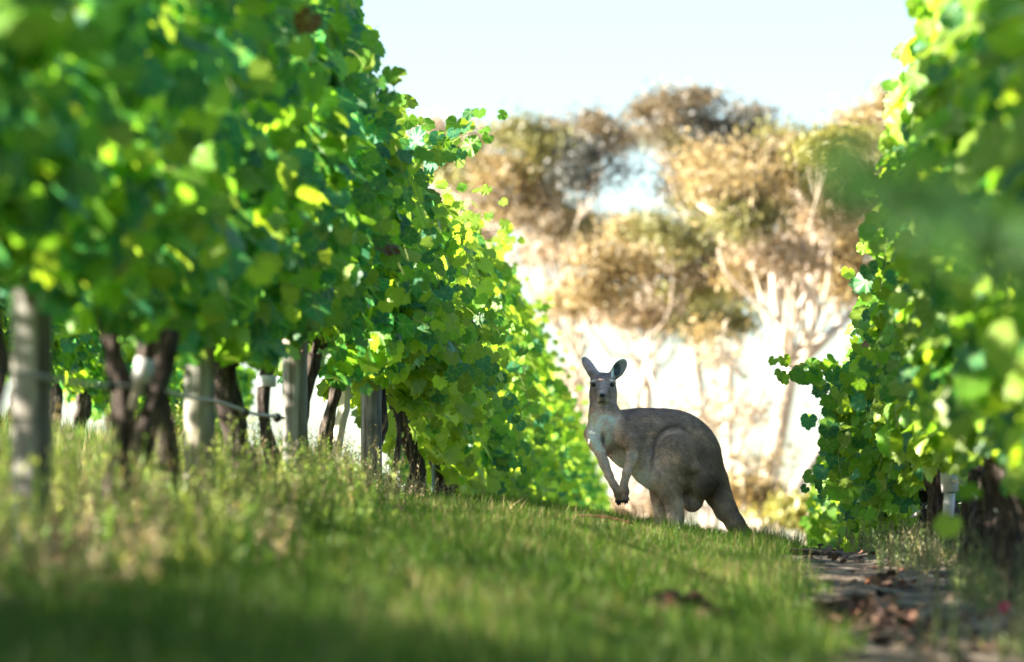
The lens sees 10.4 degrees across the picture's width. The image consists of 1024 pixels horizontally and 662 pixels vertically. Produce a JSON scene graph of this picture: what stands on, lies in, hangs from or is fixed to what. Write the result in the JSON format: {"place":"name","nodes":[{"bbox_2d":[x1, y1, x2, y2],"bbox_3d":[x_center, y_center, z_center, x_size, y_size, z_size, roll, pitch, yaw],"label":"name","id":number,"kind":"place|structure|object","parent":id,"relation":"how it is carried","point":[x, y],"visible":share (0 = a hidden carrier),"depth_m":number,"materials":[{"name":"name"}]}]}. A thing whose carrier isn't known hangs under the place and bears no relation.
{"place":"outdoors","nodes":[
{"label":"outdoors","id":0,"kind":"place"},
{"bbox_2d":[0,402,887,661],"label":"grass","id":1,"kind":"structure","parent":0,"point":[440,530],"depth_m":16.89,"materials":[{"name":"green plant"}]},
{"bbox_2d":[1,0,960,540],"label":"sky","id":2,"kind":"structure","parent":0,"point":[459,55],"materials":[{"name":"white"}]},
{"bbox_2d":[0,465,1023,661],"bbox_3d":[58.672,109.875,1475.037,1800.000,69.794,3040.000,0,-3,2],"label":"ground","id":3,"kind":"structure","parent":0,"point":[876,653],"depth_m":19.80,"materials":[{"name":"brown soil"}]},
{"bbox_2d":[3,297,11,331],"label":"grapevine","id":4,"kind":"object","parent":3,"relation":"on","point":[6,319],"visible":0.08,"depth_m":40.44,"materials":[{"name":"green plant"}]},
{"bbox_2d":[0,121,54,197],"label":"grapevine","id":5,"kind":"object","parent":3,"relation":"on","point":[31,139],"visible":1,"depth_m":11.78,"materials":[{"name":"green plant"}]},
{"bbox_2d":[5,319,57,369],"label":"grapevine","id":6,"kind":"object","parent":3,"relation":"on","point":[8,332],"visible":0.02,"depth_m":41.34,"materials":[{"name":"green plant"}]},
{"bbox_2d":[11,279,52,557],"bbox_3d":[-1.543,-0.297,18.158,0.141,2.501,0.136,0,-3,2],"label":"wooden post","id":7,"kind":"object","parent":3,"relation":"on","point":[32,338],"visible":0.35,"depth_m":18.08,"materials":[{"name":"grey wood"}]},
{"bbox_2d":[0,370,284,421],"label":"drip line","id":8,"kind":"object","parent":7,"relation":"attached to","point":[110,386],"visible":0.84,"depth_m":20.16,"materials":[{"name":"black plastic"}]},
{"bbox_2d":[5,325,91,418],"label":"grapevine","id":9,"kind":"object","parent":3,"relation":"on","point":[63,354],"visible":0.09,"depth_m":44.51,"materials":[{"name":"green plant"}]},
{"bbox_2d":[0,0,142,154],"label":"grapevine","id":10,"kind":"object","parent":3,"relation":"on","point":[29,30],"visible":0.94,"depth_m":14.34,"materials":[{"name":"green plant"}]},
{"bbox_2d":[0,0,144,271],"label":"grapevine","id":11,"kind":"object","parent":3,"relation":"on","point":[36,200],"visible":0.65,"depth_m":15.81,"materials":[{"name":"green plant"}]},
{"bbox_2d":[53,326,125,427],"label":"grapevine","id":12,"kind":"object","parent":3,"relation":"on","point":[89,367],"visible":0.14,"depth_m":46.18,"materials":[{"name":"green plant"}]},
{"bbox_2d":[59,346,136,431],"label":"grapevine","id":13,"kind":"object","parent":3,"relation":"on","point":[85,397],"visible":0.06,"depth_m":48.30,"materials":[{"name":"plant"}]},
{"bbox_2d":[0,0,219,413],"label":"grapevine","id":14,"kind":"object","parent":3,"relation":"on","point":[98,178],"visible":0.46,"depth_m":17.17,"materials":[{"name":"green plant"}]},
{"bbox_2d":[63,371,175,435],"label":"grapevine","id":15,"kind":"object","parent":3,"relation":"on","point":[100,408],"visible":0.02,"depth_m":49.80,"materials":[{"name":"plant"}]},
{"bbox_2d":[89,365,183,423],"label":"grapevine","id":16,"kind":"object","parent":3,"relation":"on","point":[178,374],"visible":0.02,"depth_m":52.34,"materials":[{"name":"plant"}]},
{"bbox_2d":[2,0,276,326],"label":"grapevine","id":17,"kind":"object","parent":3,"relation":"on","point":[182,32],"visible":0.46,"depth_m":18.43,"materials":[{"name":"green plant"}]},
{"bbox_2d":[0,0,328,538],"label":"grapevine","id":18,"kind":"object","parent":3,"relation":"on","point":[177,312],"visible":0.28,"depth_m":20.56,"materials":[{"name":"green plant"}]},
{"bbox_2d":[175,388,183,433],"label":"grapevine","id":19,"kind":"object","parent":3,"relation":"on","point":[181,408],"visible":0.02,"depth_m":53.91,"materials":[{"name":"plant"}]},
{"bbox_2d":[176,408,221,440],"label":"grapevine","id":20,"kind":"object","parent":3,"relation":"on","point":[216,424],"visible":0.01,"depth_m":56.72,"materials":[{"name":"plant"}]},
{"bbox_2d":[184,344,215,489],"bbox_3d":[-1.317,-0.203,23.817,0.142,2.501,0.136,0,-3,2],"label":"wooden post","id":21,"kind":"object","parent":3,"relation":"on","point":[199,380],"visible":0.16,"depth_m":23.73,"materials":[{"name":"grey wood"}]},
{"bbox_2d":[0,501,421,618],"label":"leaf litter","id":22,"kind":"object","parent":3,"relation":"on","point":[66,569],"visible":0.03,"depth_m":16.51,"materials":[{"name":"brown plant"}]},
{"bbox_2d":[0,392,455,599],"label":"weeds","id":23,"kind":"object","parent":3,"relation":"on","point":[220,527],"visible":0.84,"depth_m":19.04,"materials":[{"name":"green plant"}]},
{"bbox_2d":[215,364,256,444],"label":"grapevine","id":24,"kind":"object","parent":3,"relation":"on","point":[247,376],"visible":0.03,"depth_m":59.64,"materials":[{"name":"plant"}]},
{"bbox_2d":[122,1,353,520],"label":"grapevine","id":25,"kind":"object","parent":3,"relation":"on","point":[283,193],"visible":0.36,"depth_m":21.95,"materials":[{"name":"green plant"}]},
{"bbox_2d":[175,0,396,481],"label":"grapevine","id":26,"kind":"object","parent":3,"relation":"on","point":[334,126],"visible":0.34,"depth_m":25.17,"materials":[{"name":"green plant"}]},
{"bbox_2d":[282,339,307,474],"bbox_3d":[-1.112,-0.112,29.014,0.141,2.501,0.142,0,-3,2],"label":"wooden post","id":27,"kind":"object","parent":3,"relation":"on","point":[295,397],"visible":0.2,"depth_m":28.94,"materials":[{"name":"grey wood"}]},
{"bbox_2d":[256,0,434,494],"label":"grapevine","id":28,"kind":"object","parent":3,"relation":"on","point":[376,228],"visible":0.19,"depth_m":27.69,"materials":[{"name":"green plant"}]},
{"bbox_2d":[273,24,456,447],"bbox_3d":[-0.988,-0.327,29.846,1.340,2.729,2.448,0,-3,2],"label":"grapevine","id":29,"kind":"object","parent":3,"relation":"on","point":[344,364],"visible":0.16,"depth_m":30.30,"materials":[{"name":"green plant"}]},
{"bbox_2d":[361,381,381,478],"bbox_3d":[-0.870,0.151,35.106,0.140,2.301,0.135,0,-3,2],"label":"wooden post","id":30,"kind":"object","parent":3,"relation":"on","point":[371,409],"visible":0.18,"depth_m":35.03,"materials":[{"name":"grey wood"}]},
{"bbox_2d":[278,116,472,458],"bbox_3d":[-0.882,-0.070,33.214,1.336,2.429,2.272,0,-3,2],"label":"grapevine","id":31,"kind":"object","parent":3,"relation":"on","point":[413,353],"visible":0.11,"depth_m":33.05,"materials":[{"name":"green plant"}]},
{"bbox_2d":[308,94,457,464],"bbox_3d":[-0.921,-0.178,31.560,1.280,2.515,1.787,0,-3,2],"label":"grapevine","id":32,"kind":"object","parent":3,"relation":"on","point":[438,278],"visible":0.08,"depth_m":31.65,"materials":[{"name":"green plant"}]},
{"bbox_2d":[316,105,507,444],"bbox_3d":[-0.725,-0.065,33.722,1.322,2.344,5.446,0,-3,-1],"label":"grapevine","id":33,"kind":"object","parent":3,"relation":"on","point":[444,149],"visible":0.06,"depth_m":34.57,"materials":[{"name":"green plant"}]},
{"bbox_2d":[350,174,515,479],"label":"grapevine","id":34,"kind":"object","parent":3,"relation":"on","point":[484,294],"visible":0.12,"depth_m":37.34,"materials":[{"name":"green plant"}]},
{"bbox_2d":[432,464,434,488],"bbox_3d":[-0.586,0.500,42.092,0.026,2.200,0.028,0,-3,2],"label":"steel stake","id":35,"kind":"object","parent":3,"relation":"on","point":[433,476],"depth_m":42.05,"materials":[{"name":"grey metal"}]},
{"bbox_2d":[350,187,528,492],"bbox_3d":[-0.604,0.083,37.824,1.412,2.398,3.836,0,-3,2],"label":"grapevine","id":36,"kind":"object","parent":3,"relation":"on","point":[436,435],"visible":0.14,"depth_m":38.26,"materials":[{"name":"green plant"}]},
{"bbox_2d":[350,193,530,490],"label":"grapevine","id":37,"kind":"object","parent":3,"relation":"on","point":[461,433],"visible":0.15,"depth_m":40.09,"materials":[{"name":"green plant"}]},
{"bbox_2d":[405,105,505,244],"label":"gum tree","id":38,"kind":"object","parent":3,"relation":"on","point":[487,233],"visible":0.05,"depth_m":127.17,"materials":[{"name":"beige plant"}]},
{"bbox_2d":[384,198,529,500],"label":"grapevine","id":39,"kind":"object","parent":3,"relation":"on","point":[482,451],"visible":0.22,"depth_m":42.54,"materials":[{"name":"green plant"}]},
{"bbox_2d":[385,213,540,496],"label":"grapevine","id":40,"kind":"object","parent":3,"relation":"on","point":[494,481],"visible":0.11,"depth_m":44.66,"materials":[{"name":"green plant"}]},
{"bbox_2d":[419,218,545,498],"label":"grapevine","id":41,"kind":"object","parent":3,"relation":"on","point":[505,240],"visible":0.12,"depth_m":46.41,"materials":[{"name":"green plant"}]},
{"bbox_2d":[497,242,556,499],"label":"grapevine","id":42,"kind":"object","parent":3,"relation":"on","point":[518,304],"visible":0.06,"depth_m":48.74,"materials":[{"name":"green plant"}]},
{"bbox_2d":[511,267,574,505],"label":"grapevine","id":43,"kind":"object","parent":3,"relation":"on","point":[530,312],"visible":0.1,"depth_m":51.27,"materials":[{"name":"green plant"}]},
{"bbox_2d":[421,96,666,415],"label":"gum tree","id":44,"kind":"object","parent":3,"relation":"on","point":[546,216],"visible":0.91,"depth_m":116.49,"materials":[{"name":"beige plant"}]},
{"bbox_2d":[513,262,581,501],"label":"grapevine","id":45,"kind":"object","parent":3,"relation":"on","point":[557,450],"visible":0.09,"depth_m":53.92,"materials":[{"name":"green plant"}]},
{"bbox_2d":[533,295,581,505],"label":"grapevine","id":46,"kind":"object","parent":3,"relation":"on","point":[564,410],"visible":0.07,"depth_m":56.34,"materials":[{"name":"green plant"}]},
{"bbox_2d":[543,331,591,501],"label":"grapevine","id":47,"kind":"object","parent":3,"relation":"on","point":[569,439],"visible":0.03,"depth_m":58.75,"materials":[{"name":"green plant"}]},
{"bbox_2d":[547,349,597,505],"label":"grapevine","id":48,"kind":"object","parent":3,"relation":"on","point":[554,354],"visible":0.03,"depth_m":61.15,"materials":[{"name":"green plant"}]},
{"bbox_2d":[561,366,602,509],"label":"grapevine","id":49,"kind":"object","parent":3,"relation":"on","point":[585,449],"visible":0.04,"depth_m":63.54,"materials":[{"name":"green plant"}]},
{"bbox_2d":[572,382,606,512],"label":"grapevine","id":50,"kind":"object","parent":3,"relation":"on","point":[583,485],"visible":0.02,"depth_m":65.30,"materials":[{"name":"green plant"}]},
{"bbox_2d":[575,399,610,510],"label":"grapevine","id":51,"kind":"object","parent":3,"relation":"on","point":[580,413],"visible":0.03,"depth_m":67.69,"materials":[{"name":"green plant"}]},
{"bbox_2d":[581,413,615,515],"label":"grapevine","id":52,"kind":"object","parent":3,"relation":"on","point":[593,489],"visible":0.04,"depth_m":69.94,"materials":[{"name":"green plant"}]},
{"bbox_2d":[590,455,607,513],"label":"grapevine","id":53,"kind":"object","parent":3,"relation":"on","point":[595,464],"visible":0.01,"depth_m":73.72,"materials":[{"name":"green plant"}]},
{"bbox_2d":[590,456,610,511],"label":"grapevine","id":54,"kind":"object","parent":3,"relation":"on","point":[600,474],"depth_m":76.11,"materials":[{"name":"green plant"}]},
{"bbox_2d":[554,331,650,499],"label":"gum tree","id":55,"kind":"object","parent":3,"relation":"on","point":[576,382],"visible":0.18,"depth_m":96.02,"materials":[{"name":"beige plant"}]},
{"bbox_2d":[575,515,632,523],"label":"red twig","id":56,"kind":"object","parent":3,"relation":"on","point":[603,517],"visible":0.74,"depth_m":29.99,"materials":[{"name":"brown wood"}]},
{"bbox_2d":[596,469,612,512],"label":"grapevine","id":57,"kind":"object","parent":3,"relation":"on","point":[605,483],"depth_m":78.46,"materials":[{"name":"green plant"}]},
{"bbox_2d":[522,199,776,495],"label":"gum tree","id":58,"kind":"object","parent":3,"relation":"on","point":[623,258],"visible":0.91,"depth_m":103.22,"materials":[{"name":"brown plant"}]},
{"bbox_2d":[608,490,705,521],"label":"dry bush","id":59,"kind":"object","parent":3,"relation":"on","point":[638,501],"visible":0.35,"depth_m":81.62,"materials":[{"name":"beige plant"}]},
{"bbox_2d":[582,357,753,535],"bbox_3d":[0.973,0.752,34.987,1.075,1.192,0.520,2,-3,-26],"label":"kangaroo","id":60,"kind":"object","parent":3,"relation":"on","point":[671,461],"visible":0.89,"depth_m":34.85},
{"bbox_2d":[634,589,735,622],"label":"leaf clump","id":61,"kind":"object","parent":3,"relation":"on","point":[671,594],"visible":0.41,"depth_m":19.10,"materials":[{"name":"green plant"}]},
{"bbox_2d":[618,75,804,529],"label":"gum tree","id":62,"kind":"object","parent":3,"relation":"on","point":[666,104],"visible":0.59,"depth_m":122.41,"materials":[{"name":"brown plant"}]},
{"bbox_2d":[657,172,779,531],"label":"gum tree","id":63,"kind":"object","parent":3,"relation":"on","point":[728,379],"visible":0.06,"depth_m":114.02,"materials":[{"name":"beige plant"}]},
{"bbox_2d":[645,311,819,530],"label":"gum tree","id":64,"kind":"object","parent":3,"relation":"on","point":[718,358],"visible":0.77,"depth_m":91.96,"materials":[{"name":"beige plant"}]},
{"bbox_2d":[727,468,790,532],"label":"dry bush","id":65,"kind":"object","parent":3,"relation":"on","point":[749,489],"visible":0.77,"depth_m":83.65,"materials":[{"name":"beige plant"}]},
{"bbox_2d":[656,109,885,534],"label":"gum tree","id":66,"kind":"object","parent":3,"relation":"on","point":[759,174],"visible":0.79,"depth_m":97.16,"materials":[{"name":"beige plant"}]},
{"bbox_2d":[740,487,812,545],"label":"dry bush","id":67,"kind":"object","parent":3,"relation":"on","point":[790,511],"visible":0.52,"depth_m":79.61,"materials":[{"name":"yellow plant"}]},
{"bbox_2d":[799,513,814,546],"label":"grapevine","id":68,"kind":"object","parent":3,"relation":"on","point":[803,522],"depth_m":53.27,"materials":[{"name":"green plant"}]},
{"bbox_2d":[804,483,819,546],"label":"grapevine","id":69,"kind":"object","parent":3,"relation":"on","point":[808,503],"visible":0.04,"depth_m":51.86,"materials":[{"name":"green plant"}]},
{"bbox_2d":[789,548,841,556],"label":"fallen branch","id":70,"kind":"object","parent":3,"relation":"on","point":[816,552],"visible":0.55,"depth_m":31.45,"materials":[{"name":"brown wood"}]},
{"bbox_2d":[808,473,842,549],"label":"grapevine","id":71,"kind":"object","parent":3,"relation":"on","point":[813,521],"depth_m":49.42,"materials":[{"name":"green plant"}]},
{"bbox_2d":[811,382,844,547],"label":"grapevine","id":72,"kind":"object","parent":3,"relation":"on","point":[821,531],"visible":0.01,"depth_m":46.36,"materials":[{"name":"plant"}]},
{"bbox_2d":[815,361,852,542],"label":"grapevine","id":73,"kind":"object","parent":3,"relation":"on","point":[831,511],"visible":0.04,"depth_m":43.91,"materials":[{"name":"green plant"}]},
{"bbox_2d":[823,335,860,550],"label":"grapevine","id":74,"kind":"object","parent":3,"relation":"on","point":[844,360],"visible":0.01,"depth_m":42.96,"materials":[{"name":"plant"}]},
{"bbox_2d":[822,343,869,550],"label":"grapevine","id":75,"kind":"object","parent":3,"relation":"on","point":[857,529],"depth_m":40.98,"materials":[{"name":"green plant"}]},
{"bbox_2d":[818,74,887,259],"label":"gum tree","id":76,"kind":"object","parent":3,"relation":"on","point":[869,115],"visible":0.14,"depth_m":113.97,"materials":[{"name":"beige plant"}]},
{"bbox_2d":[785,590,939,630],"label":"leaf clump","id":77,"kind":"object","parent":3,"relation":"on","point":[862,604],"visible":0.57,"depth_m":20.44,"materials":[{"name":"brown plant"}]},
{"bbox_2d":[768,238,961,537],"bbox_3d":[2.180,0.272,32.141,1.449,2.275,2.252,0,-3,2],"label":"grapevine","id":78,"kind":"object","parent":3,"relation":"on","point":[867,442],"visible":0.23,"depth_m":31.92,"materials":[{"name":"green plant"}]},
{"bbox_2d":[800,241,961,552],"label":"grapevine","id":79,"kind":"object","parent":3,"relation":"on","point":[906,502],"visible":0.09,"depth_m":33.62,"materials":[{"name":"green plant"}]},
{"bbox_2d":[861,571,920,590],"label":"leaf clump","id":80,"kind":"object","parent":3,"relation":"on","point":[881,579],"visible":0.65,"depth_m":25.72,"materials":[{"name":"brown plant"}]},
{"bbox_2d":[826,299,959,550],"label":"grapevine","id":81,"kind":"object","parent":3,"relation":"on","point":[831,494],"visible":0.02,"depth_m":38.30,"materials":[{"name":"green plant"}]},
{"bbox_2d":[841,266,960,550],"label":"grapevine","id":82,"kind":"object","parent":3,"relation":"on","point":[846,273],"visible":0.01,"depth_m":35.88,"materials":[{"name":"green plant"}]},
{"bbox_2d":[845,230,967,559],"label":"grapevine","id":83,"kind":"object","parent":3,"relation":"on","point":[937,482],"visible":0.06,"depth_m":30.11,"materials":[{"name":"green plant"}]},
{"bbox_2d":[797,543,1023,661],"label":"leaf litter","id":84,"kind":"object","parent":3,"relation":"on","point":[890,596],"visible":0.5,"depth_m":19.84,"materials":[{"name":"brown plant"}]},
{"bbox_2d":[802,132,1023,308],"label":"grapevine","id":85,"kind":"object","parent":3,"relation":"on","point":[950,219],"visible":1,"depth_m":6.50,"materials":[{"name":"green plant"}]},
{"bbox_2d":[850,42,984,544],"bbox_3d":[2.238,-0.093,28.194,1.102,2.794,2.554,0,-3,2],"label":"grapevine","id":86,"kind":"object","parent":3,"relation":"on","point":[903,397],"visible":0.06,"depth_m":28.28,"materials":[{"name":"green plant"}]},
{"bbox_2d":[857,19,999,591],"bbox_3d":[2.137,-0.226,25.856,1.069,3.030,2.960,0,-3,2],"label":"grapevine","id":87,"kind":"object","parent":3,"relation":"on","point":[985,520],"visible":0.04,"depth_m":25.83,"materials":[{"name":"green plant"}]},
{"bbox_2d":[835,508,1023,661],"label":"weeds","id":88,"kind":"object","parent":3,"relation":"on","point":[906,555],"visible":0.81,"depth_m":22.12,"materials":[{"name":"green plant"}]},
{"bbox_2d":[886,0,1023,607],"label":"grapevine","id":89,"kind":"object","parent":3,"relation":"on","point":[942,360],"visible":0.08,"depth_m":23.04,"materials":[{"name":"green plant"}]},
{"bbox_2d":[911,478,997,517],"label":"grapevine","id":90,"kind":"object","parent":89,"relation":"attached to","point":[923,509],"visible":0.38,"depth_m":31.29,"materials":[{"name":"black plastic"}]},
{"bbox_2d":[907,0,1023,621],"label":"grapevine","id":91,"kind":"object","parent":3,"relation":"on","point":[930,276],"visible":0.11,"depth_m":20.86,"materials":[{"name":"green plant"}]},
{"bbox_2d":[911,0,1023,538],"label":"grapevine","id":92,"kind":"object","parent":3,"relation":"on","point":[963,114],"visible":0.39,"depth_m":18.75,"materials":[{"name":"green plant"}]},
{"bbox_2d":[947,0,1023,478],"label":"grapevine","id":93,"kind":"object","parent":3,"relation":"on","point":[998,42],"visible":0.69,"depth_m":16.63,"materials":[{"name":"green plant"}]},
{"bbox_2d":[998,601,1011,615],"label":"pink flower","id":94,"kind":"object","parent":3,"relation":"on","point":[1003,607],"visible":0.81,"depth_m":20.92,"materials":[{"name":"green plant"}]},
{"bbox_2d":[995,0,1023,377],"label":"grapevine","id":95,"kind":"object","parent":3,"relation":"on","point":[1009,185],"visible":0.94,"depth_m":14.80,"materials":[{"name":"green plant"}]}
]}

